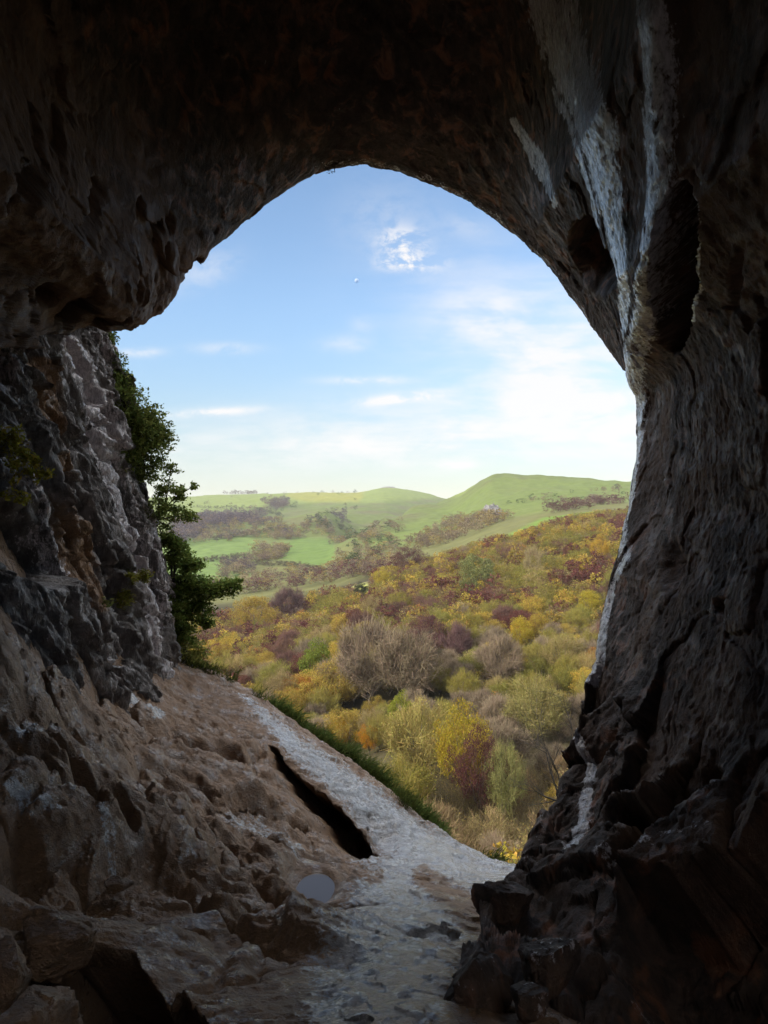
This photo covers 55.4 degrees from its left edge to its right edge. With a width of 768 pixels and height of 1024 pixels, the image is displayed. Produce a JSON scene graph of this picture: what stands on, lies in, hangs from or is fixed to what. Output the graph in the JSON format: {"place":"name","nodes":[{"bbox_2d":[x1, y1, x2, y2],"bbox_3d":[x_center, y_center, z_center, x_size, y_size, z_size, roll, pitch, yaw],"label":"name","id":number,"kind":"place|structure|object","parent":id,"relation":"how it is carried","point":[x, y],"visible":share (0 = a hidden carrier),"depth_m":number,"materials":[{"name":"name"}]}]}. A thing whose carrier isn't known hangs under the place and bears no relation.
{"place":"outdoors","nodes":[
{"label":"outdoors","id":0,"kind":"place"},
{"bbox_2d":[0,325,182,715],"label":"cave wall","id":1,"kind":"structure","parent":0,"point":[80,535],"depth_m":10.57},
{"bbox_2d":[0,423,56,505],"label":"fern","id":2,"kind":"object","parent":1,"relation":"attached to","point":[20,452],"visible":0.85,"depth_m":8.17,"materials":[{"name":"green plant"}]},
{"bbox_2d":[107,331,132,388],"bbox_3d":[-4.859,-2.763,13.453,0.656,1.194,0.659,0,0,0],"label":"ivy","id":3,"kind":"object","parent":1,"relation":"attached to","point":[112,337],"visible":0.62,"depth_m":13.33,"materials":[{"name":"green plant"}]},
{"bbox_2d":[114,568,154,609],"bbox_3d":[-3.964,1.201,11.588,0.393,0.639,0.859,0,0,15],"label":"fern","id":4,"kind":"object","parent":1,"relation":"attached to","point":[124,595],"visible":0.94,"depth_m":11.43,"materials":[{"name":"green plant"}]},
{"bbox_2d":[108,373,179,487],"bbox_3d":[-4.486,-1.489,13.399,1.319,2.105,1.426,0,0,45],"label":"bush","id":5,"kind":"object","parent":1,"relation":"attached to","point":[148,428],"visible":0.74,"depth_m":13.22,"materials":[{"name":"green plant"}]},
{"bbox_2d":[145,462,201,542],"bbox_3d":[-3.948,-0.151,13.558,0.879,1.598,1.342,0,0,0],"label":"bush","id":6,"kind":"object","parent":1,"relation":"attached to","point":[173,509],"visible":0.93,"depth_m":13.61,"materials":[{"name":"green plant"}]},
{"bbox_2d":[158,532,247,648],"bbox_3d":[-3.482,1.447,13.746,1.800,2.162,0.964,0,0,-41],"label":"bush","id":7,"kind":"object","parent":1,"relation":"attached to","point":[189,585],"visible":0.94,"depth_m":13.49,"materials":[{"name":"green plant"}]},
{"bbox_2d":[0,530,580,1023],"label":"cave floor","id":8,"kind":"structure","parent":0,"point":[216,818],"depth_m":6.18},
{"bbox_2d":[0,935,31,1012],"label":"boulder","id":9,"kind":"object","parent":8,"relation":"on","point":[15,974],"visible":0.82,"depth_m":3.45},
{"bbox_2d":[0,984,83,1023],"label":"boulder","id":10,"kind":"object","parent":8,"relation":"on","point":[37,1004],"visible":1,"depth_m":3.12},
{"bbox_2d":[22,905,96,983],"bbox_3d":[-1.809,2.429,4.096,0.414,0.403,0.357,0,0,0],"label":"boulder","id":11,"kind":"object","parent":8,"relation":"on","point":[59,946],"visible":0.91,"depth_m":3.99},
{"bbox_2d":[104,875,134,893],"bbox_3d":[-1.858,2.600,5.096,0.204,0.128,0.169,0,0,0],"label":"boulder","id":12,"kind":"object","parent":8,"relation":"on","point":[114,884],"visible":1,"depth_m":5.06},
{"bbox_2d":[179,633,214,673],"bbox_3d":[-3.604,2.643,13.527,0.646,0.881,1.004,0,0,32],"label":"bush","id":13,"kind":"object","parent":8,"relation":"on","point":[195,654],"visible":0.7,"depth_m":13.51,"materials":[{"name":"green plant"}]},
{"bbox_2d":[296,874,334,902],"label":"puddle","id":14,"kind":"object","parent":8,"relation":"on","point":[320,887],"visible":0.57,"depth_m":7.49,"materials":[{"name":"grey liquid"}]},
{"bbox_2d":[181,649,516,863],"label":"grass tufts","id":15,"kind":"object","parent":8,"relation":"on","point":[234,677],"visible":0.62,"depth_m":13.27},
{"bbox_2d":[262,687,465,841],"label":"grass","id":16,"kind":"structure","parent":8,"relation":"on","point":[354,754],"depth_m":13.71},
{"bbox_2d":[444,950,514,1013],"bbox_3d":[0.531,2.715,4.174,0.412,0.479,0.470,0,0,15],"label":"boulder","id":17,"kind":"object","parent":8,"relation":"on","point":[482,979],"visible":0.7,"depth_m":4.04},
{"bbox_2d":[471,880,533,925],"bbox_3d":[0.910,3.024,5.638,0.504,0.365,0.391,0,0,41],"label":"boulder","id":18,"kind":"object","parent":8,"relation":"on","point":[510,901],"visible":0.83,"depth_m":5.50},
{"bbox_2d":[510,979,548,1023],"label":"boulder","id":19,"kind":"object","parent":8,"relation":"on","point":[530,999],"visible":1,"depth_m":3.74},
{"bbox_2d":[517,936,580,1001],"bbox_3d":[0.948,2.537,4.059,0.352,0.272,0.369,0,0,0],"label":"boulder","id":20,"kind":"object","parent":8,"relation":"on","point":[552,965],"visible":0.88,"depth_m":4.03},
{"bbox_2d":[112,164,636,498],"label":"sky","id":21,"kind":"structure","parent":0,"point":[456,358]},
{"bbox_2d":[0,0,767,1023],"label":"cave vault","id":22,"kind":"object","parent":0,"point":[606,160],"visible":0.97,"depth_m":7.22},
{"bbox_2d":[148,473,630,846],"bbox_3d":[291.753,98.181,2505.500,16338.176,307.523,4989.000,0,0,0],"label":"hills","id":23,"kind":"structure","parent":0,"point":[417,511],"depth_m":700.21,"materials":[{"name":"green plant"}]},
{"bbox_2d":[223,653,250,672],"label":"autumn tree","id":24,"kind":"object","parent":23,"relation":"on","point":[235,664],"visible":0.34,"depth_m":146.32,"materials":[{"name":"yellow plant"}]},
{"bbox_2d":[226,595,279,628],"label":"autumn tree","id":25,"kind":"object","parent":23,"relation":"on","point":[253,602],"visible":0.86,"depth_m":213.46,"materials":[{"name":"yellow plant"}]},
{"bbox_2d":[253,657,295,690],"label":"autumn tree","id":26,"kind":"object","parent":23,"relation":"on","point":[273,668],"visible":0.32,"depth_m":135.07,"materials":[{"name":"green plant"}]},
{"bbox_2d":[259,664,304,705],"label":"autumn tree","id":27,"kind":"object","parent":23,"relation":"on","point":[278,685],"visible":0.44,"depth_m":126.59,"materials":[{"name":"plant"}]},
{"bbox_2d":[270,637,297,658],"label":"bare tree","id":28,"kind":"object","parent":23,"relation":"on","point":[279,644],"visible":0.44,"depth_m":160.30,"materials":[{"name":"brown plant"}]},
{"bbox_2d":[267,583,306,617],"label":"bare tree","id":29,"kind":"object","parent":23,"relation":"on","point":[293,602],"visible":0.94,"depth_m":228.04,"materials":[{"name":"purple plant"}]},
{"bbox_2d":[274,647,301,668],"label":"bare tree","id":30,"kind":"object","parent":23,"relation":"on","point":[289,654],"visible":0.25,"depth_m":145.75,"materials":[{"name":"brown plant"}]},
{"bbox_2d":[275,626,304,646],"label":"bare tree","id":31,"kind":"object","parent":23,"relation":"on","point":[289,634],"visible":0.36,"depth_m":171.01,"materials":[{"name":"brown plant"}]},
{"bbox_2d":[271,686,309,712],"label":"autumn tree","id":32,"kind":"object","parent":23,"relation":"on","point":[294,694],"visible":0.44,"depth_m":120.98,"materials":[{"name":"yellow plant"}]},
{"bbox_2d":[275,673,319,708],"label":"autumn tree","id":33,"kind":"object","parent":23,"relation":"on","point":[303,679],"visible":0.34,"depth_m":127.04,"materials":[{"name":"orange plant"}]},
{"bbox_2d":[284,669,337,705],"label":"autumn tree","id":34,"kind":"object","parent":23,"relation":"on","point":[302,691],"visible":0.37,"depth_m":125.62,"materials":[{"name":"plant"}]},
{"bbox_2d":[291,634,332,652],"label":"bare tree","id":35,"kind":"object","parent":23,"relation":"on","point":[303,645],"visible":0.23,"depth_m":152.91,"materials":[{"name":"plant"}]},
{"bbox_2d":[296,636,331,676],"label":"leafy tree","id":36,"kind":"object","parent":23,"relation":"on","point":[314,655],"visible":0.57,"depth_m":133.92,"materials":[{"name":"green plant"}]},
{"bbox_2d":[300,701,327,717],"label":"bare tree","id":37,"kind":"object","parent":23,"relation":"on","point":[317,708],"visible":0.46,"depth_m":118.18,"materials":[{"name":"brown plant"}]},
{"bbox_2d":[305,684,342,714],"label":"autumn tree","id":38,"kind":"object","parent":23,"relation":"on","point":[315,699],"visible":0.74,"depth_m":121.00,"materials":[{"name":"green plant"}]},
{"bbox_2d":[309,654,344,703],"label":"autumn tree","id":39,"kind":"object","parent":23,"relation":"on","point":[325,673],"visible":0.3,"depth_m":127.91,"materials":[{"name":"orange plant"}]},
{"bbox_2d":[311,657,357,711],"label":"autumn tree","id":40,"kind":"object","parent":23,"relation":"on","point":[332,690],"visible":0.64,"depth_m":123.93,"materials":[{"name":"yellow plant"}]},
{"bbox_2d":[329,611,350,633],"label":"autumn tree","id":41,"kind":"object","parent":23,"relation":"on","point":[337,621],"visible":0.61,"depth_m":180.46,"materials":[{"name":"yellow plant"}]},
{"bbox_2d":[316,708,369,745],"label":"autumn tree","id":42,"kind":"object","parent":23,"relation":"on","point":[349,715],"visible":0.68,"depth_m":104.39,"materials":[{"name":"yellow plant"}]},
{"bbox_2d":[347,609,371,630],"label":"bare tree","id":43,"kind":"object","parent":23,"relation":"on","point":[355,617],"visible":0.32,"depth_m":176.39,"materials":[{"name":"brown plant"}]},
{"bbox_2d":[354,723,378,752],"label":"autumn tree","id":44,"kind":"object","parent":23,"relation":"on","point":[369,744],"visible":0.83,"depth_m":99.66,"materials":[{"name":"orange plant"}]},
{"bbox_2d":[358,594,384,614],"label":"autumn tree","id":45,"kind":"object","parent":23,"relation":"on","point":[371,599],"visible":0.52,"depth_m":192.88,"materials":[{"name":"yellow plant"}]},
{"bbox_2d":[356,705,387,737],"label":"autumn tree","id":46,"kind":"object","parent":23,"relation":"on","point":[364,718],"visible":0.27,"depth_m":102.86,"materials":[{"name":"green plant"}]},
{"bbox_2d":[331,607,413,709],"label":"bare tree","id":47,"kind":"object","parent":23,"relation":"on","point":[351,662],"visible":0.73,"depth_m":121.04,"materials":[{"name":"brown plant"}]},
{"bbox_2d":[360,711,389,751],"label":"autumn tree","id":48,"kind":"object","parent":23,"relation":"on","point":[371,723],"visible":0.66,"depth_m":99.56,"materials":[{"name":"yellow plant"}]},
{"bbox_2d":[360,696,394,717],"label":"autumn tree","id":49,"kind":"object","parent":23,"relation":"on","point":[368,705],"visible":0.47,"depth_m":113.30,"materials":[{"name":"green plant"}]},
{"bbox_2d":[385,599,411,620],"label":"bare tree","id":50,"kind":"object","parent":23,"relation":"on","point":[397,606],"visible":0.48,"depth_m":190.15,"materials":[{"name":"brown plant"}]},
{"bbox_2d":[168,483,629,595],"bbox_3d":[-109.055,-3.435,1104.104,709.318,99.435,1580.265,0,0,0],"label":"hillside scrub","id":51,"kind":"object","parent":23,"relation":"on","point":[227,517],"visible":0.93,"depth_m":554.40,"materials":[{"name":"brown plant"}]},
{"bbox_2d":[387,690,413,735],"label":"leafy tree","id":52,"kind":"object","parent":23,"relation":"on","point":[401,703],"visible":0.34,"depth_m":97.60,"materials":[{"name":"green plant"}]},
{"bbox_2d":[385,589,416,611],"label":"autumn tree","id":53,"kind":"object","parent":23,"relation":"on","point":[398,596],"visible":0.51,"depth_m":196.31,"materials":[{"name":"yellow plant"}]},
{"bbox_2d":[360,623,444,698],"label":"bare tree","id":54,"kind":"object","parent":23,"relation":"on","point":[426,659],"visible":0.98,"depth_m":115.98,"materials":[{"name":"brown plant"}]},
{"bbox_2d":[374,750,438,804],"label":"autumn tree","id":55,"kind":"object","parent":23,"relation":"on","point":[424,783],"visible":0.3,"depth_m":69.15,"materials":[{"name":"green plant"}]},
{"bbox_2d":[185,505,628,863],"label":"woods","id":56,"kind":"object","parent":23,"relation":"on","point":[578,570],"visible":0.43,"depth_m":209.37,"materials":[{"name":"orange plant"}]},
{"bbox_2d":[391,544,429,567],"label":"autumn tree","id":57,"kind":"object","parent":23,"relation":"on","point":[410,554],"visible":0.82,"depth_m":288.53,"materials":[{"name":"brown plant"}]},
{"bbox_2d":[378,692,462,781],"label":"autumn tree","id":58,"kind":"object","parent":23,"relation":"on","point":[398,737],"visible":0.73,"depth_m":80.76,"materials":[{"name":"yellow plant"}]},
{"bbox_2d":[405,614,449,650],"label":"autumn tree","id":59,"kind":"object","parent":23,"relation":"on","point":[430,621],"visible":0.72,"depth_m":148.87,"materials":[{"name":"brown plant"}]},
{"bbox_2d":[427,666,451,695],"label":"autumn tree","id":60,"kind":"object","parent":23,"relation":"on","point":[441,686],"visible":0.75,"depth_m":120.91,"materials":[{"name":"brown plant"}]},
{"bbox_2d":[414,700,467,742],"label":"autumn tree","id":61,"kind":"object","parent":23,"relation":"on","point":[444,718],"visible":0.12,"depth_m":92.46,"materials":[{"name":"yellow plant"}]},
{"bbox_2d":[423,797,474,845],"bbox_3d":[4.293,27.404,61.055,7.239,7.488,7.161,0,0,-18],"label":"bare tree","id":62,"kind":"object","parent":23,"relation":"on","point":[447,815],"visible":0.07,"depth_m":61.43,"materials":[{"name":"brown plant"}]},
{"bbox_2d":[439,656,461,685],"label":"bare tree","id":63,"kind":"object","parent":23,"relation":"on","point":[450,664],"visible":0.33,"depth_m":123.55,"materials":[{"name":"brown plant"}]},
{"bbox_2d":[436,619,474,656],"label":"bare tree","id":64,"kind":"object","parent":23,"relation":"on","point":[460,640],"visible":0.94,"depth_m":143.62,"materials":[{"name":"brown plant"}]},
{"bbox_2d":[448,689,475,713],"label":"bare tree","id":65,"kind":"object","parent":23,"relation":"on","point":[463,695],"visible":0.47,"depth_m":107.63,"materials":[{"name":"brown plant"}]},
{"bbox_2d":[432,697,495,806],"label":"autumn tree","id":66,"kind":"object","parent":23,"relation":"on","point":[442,749],"visible":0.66,"depth_m":75.46,"materials":[{"name":"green plant"}]},
{"bbox_2d":[445,666,483,700],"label":"autumn tree","id":67,"kind":"object","parent":23,"relation":"on","point":[459,683],"visible":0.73,"depth_m":111.80,"materials":[{"name":"yellow plant"}]},
{"bbox_2d":[449,660,487,685],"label":"bare tree","id":68,"kind":"object","parent":23,"relation":"on","point":[468,667],"visible":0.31,"depth_m":119.83,"materials":[{"name":"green plant"}]},
{"bbox_2d":[458,610,485,629],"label":"autumn tree","id":69,"kind":"object","parent":23,"relation":"on","point":[478,616],"visible":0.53,"depth_m":163.19,"materials":[{"name":"yellow plant"}]},
{"bbox_2d":[457,651,492,678],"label":"autumn tree","id":70,"kind":"object","parent":23,"relation":"on","point":[469,657],"visible":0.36,"depth_m":124.14,"materials":[{"name":"green plant"}]},
{"bbox_2d":[457,553,494,590],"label":"leafy tree","id":71,"kind":"object","parent":23,"relation":"on","point":[485,570],"visible":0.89,"depth_m":203.97,"materials":[{"name":"green plant"}]},
{"bbox_2d":[444,723,508,819],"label":"autumn tree","id":72,"kind":"object","parent":23,"relation":"on","point":[463,778],"visible":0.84,"depth_m":71.03,"materials":[{"name":"brown plant"}]},
{"bbox_2d":[465,685,500,715],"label":"bare tree","id":73,"kind":"object","parent":23,"relation":"on","point":[476,700],"visible":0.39,"depth_m":102.73,"materials":[{"name":"brown plant"}]},
{"bbox_2d":[404,745,564,860],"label":"undergrowth","id":74,"kind":"object","parent":23,"relation":"on","point":[471,800],"visible":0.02,"depth_m":72.55,"materials":[{"name":"green plant"}]},
{"bbox_2d":[454,802,521,850],"bbox_3d":[9.038,27.856,61.730,5.749,6.440,6.613,0,0,16],"label":"autumn tree","id":75,"kind":"object","parent":23,"relation":"on","point":[500,826],"visible":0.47,"depth_m":61.43,"materials":[{"name":"beige plant"}]},
{"bbox_2d":[478,620,512,643],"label":"bare tree","id":76,"kind":"object","parent":23,"relation":"on","point":[484,634],"visible":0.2,"depth_m":143.47,"materials":[{"name":"brown plant"}]},
{"bbox_2d":[465,632,527,679],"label":"bare tree","id":77,"kind":"object","parent":23,"relation":"on","point":[504,647],"visible":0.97,"depth_m":118.16,"materials":[{"name":"brown plant"}]},
{"bbox_2d":[477,691,515,721],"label":"bare tree","id":78,"kind":"object","parent":23,"relation":"on","point":[490,706],"visible":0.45,"depth_m":97.14,"materials":[{"name":"brown plant"}]},
{"bbox_2d":[474,824,522,862],"bbox_3d":[9.057,27.581,56.734,5.513,6.300,4.727,0,0,11],"label":"bare tree","id":79,"kind":"object","parent":23,"relation":"on","point":[494,838],"visible":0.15,"depth_m":57.21,"materials":[{"name":"beige plant"}]},
{"bbox_2d":[486,676,521,699],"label":"autumn tree","id":80,"kind":"object","parent":23,"relation":"on","point":[496,690],"visible":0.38,"depth_m":107.68,"materials":[{"name":"green plant"}]},
{"bbox_2d":[481,711,527,738],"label":"bare tree","id":81,"kind":"object","parent":23,"relation":"on","point":[502,718],"visible":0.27,"depth_m":91.81,"materials":[{"name":"brown plant"}]},
{"bbox_2d":[481,733,529,818],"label":"autumn tree","id":82,"kind":"object","parent":23,"relation":"on","point":[503,800],"visible":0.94,"depth_m":69.26,"materials":[{"name":"green plant"}]},
{"bbox_2d":[491,602,519,630],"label":"bare tree","id":83,"kind":"object","parent":23,"relation":"on","point":[505,610],"visible":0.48,"depth_m":163.28,"materials":[{"name":"brown plant"}]},
{"bbox_2d":[481,718,536,768],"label":"bare tree","id":84,"kind":"object","parent":23,"relation":"on","point":[504,732],"visible":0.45,"depth_m":81.26,"materials":[{"name":"brown plant"}]},
{"bbox_2d":[484,757,540,812],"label":"bare tree","id":85,"kind":"object","parent":23,"relation":"on","point":[528,792],"visible":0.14,"depth_m":73.25,"materials":[{"name":"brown plant"}]},
{"bbox_2d":[500,609,541,630],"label":"autumn tree","id":86,"kind":"object","parent":23,"relation":"on","point":[526,614],"visible":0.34,"depth_m":159.15,"materials":[{"name":"brown plant"}]},
{"bbox_2d":[508,615,535,645],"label":"autumn tree","id":87,"kind":"object","parent":23,"relation":"on","point":[524,631],"visible":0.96,"depth_m":149.38,"materials":[{"name":"yellow plant"}]},
{"bbox_2d":[511,669,554,696],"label":"autumn tree","id":88,"kind":"object","parent":23,"relation":"on","point":[535,676],"visible":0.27,"depth_m":106.77,"materials":[{"name":"green plant"}]},
{"bbox_2d":[522,543,544,572],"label":"autumn tree","id":89,"kind":"object","parent":23,"relation":"on","point":[537,555],"visible":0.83,"depth_m":215.02,"materials":[{"name":"beige plant"}]},
{"bbox_2d":[519,595,547,614],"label":"autumn tree","id":90,"kind":"object","parent":23,"relation":"on","point":[530,603],"visible":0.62,"depth_m":170.91,"materials":[{"name":"yellow plant"}]},
{"bbox_2d":[496,668,571,747],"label":"autumn tree","id":91,"kind":"object","parent":23,"relation":"on","point":[525,709],"visible":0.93,"depth_m":91.13,"materials":[{"name":"green plant"}]},
{"bbox_2d":[518,655,557,681],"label":"autumn tree","id":92,"kind":"object","parent":23,"relation":"on","point":[530,668],"visible":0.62,"depth_m":117.42,"materials":[{"name":"green plant"}]},
{"bbox_2d":[520,638,558,671],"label":"autumn tree","id":93,"kind":"object","parent":23,"relation":"on","point":[536,649],"visible":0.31,"depth_m":126.75,"materials":[{"name":"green plant"}]},
{"bbox_2d":[528,612,553,639],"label":"autumn tree","id":94,"kind":"object","parent":23,"relation":"on","point":[534,620],"visible":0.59,"depth_m":154.16,"materials":[{"name":"yellow plant"}]},
{"bbox_2d":[501,673,581,808],"bbox_3d":[7.050,11.927,27.426,5.176,12.563,4.527,0,0,0],"label":"bare tree","id":95,"kind":"object","parent":23,"relation":"on","point":[550,765],"visible":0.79,"depth_m":27.23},
{"bbox_2d":[533,738,567,782],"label":"bare tree","id":96,"kind":"object","parent":23,"relation":"on","point":[539,756],"visible":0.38,"depth_m":80.95,"materials":[{"name":"brown plant"}]},
{"bbox_2d":[542,755,568,786],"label":"bare tree","id":97,"kind":"object","parent":23,"relation":"on","point":[563,764],"visible":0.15,"depth_m":77.12,"materials":[{"name":"brown plant"}]},
{"bbox_2d":[549,714,578,740],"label":"bare tree","id":98,"kind":"object","parent":23,"relation":"on","point":[565,733],"visible":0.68,"depth_m":93.62,"materials":[{"name":"brown plant"}]},
{"bbox_2d":[537,629,591,683],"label":"autumn tree","id":99,"kind":"object","parent":23,"relation":"on","point":[563,642],"visible":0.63,"depth_m":118.11,"materials":[{"name":"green plant"}]},
{"bbox_2d":[552,664,583,696],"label":"autumn tree","id":100,"kind":"object","parent":23,"relation":"on","point":[559,678],"visible":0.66,"depth_m":110.58,"materials":[{"name":"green plant"}]},
{"bbox_2d":[549,650,589,694],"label":"autumn tree","id":101,"kind":"object","parent":23,"relation":"on","point":[563,663],"visible":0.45,"depth_m":113.99,"materials":[{"name":"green plant"}]},
{"bbox_2d":[559,607,590,633],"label":"autumn tree","id":102,"kind":"object","parent":23,"relation":"on","point":[566,618],"visible":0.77,"depth_m":156.12,"materials":[{"name":"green plant"}]},
{"bbox_2d":[570,669,591,698],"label":"autumn tree","id":103,"kind":"object","parent":23,"relation":"on","point":[580,685],"visible":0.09,"depth_m":103.14,"materials":[{"name":"yellow plant"}]},
{"bbox_2d":[569,648,595,673],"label":"autumn tree","id":104,"kind":"object","parent":23,"relation":"on","point":[587,662],"visible":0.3,"depth_m":112.85,"materials":[{"name":"beige plant"}]},
{"bbox_2d":[576,589,604,612],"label":"autumn tree","id":105,"kind":"object","parent":23,"relation":"on","point":[594,600],"visible":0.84,"depth_m":169.25,"materials":[{"name":"yellow plant"}]},
{"bbox_2d":[589,533,610,557],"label":"autumn tree","id":106,"kind":"object","parent":23,"relation":"on","point":[598,543],"visible":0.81,"depth_m":219.19,"materials":[{"name":"yellow plant"}]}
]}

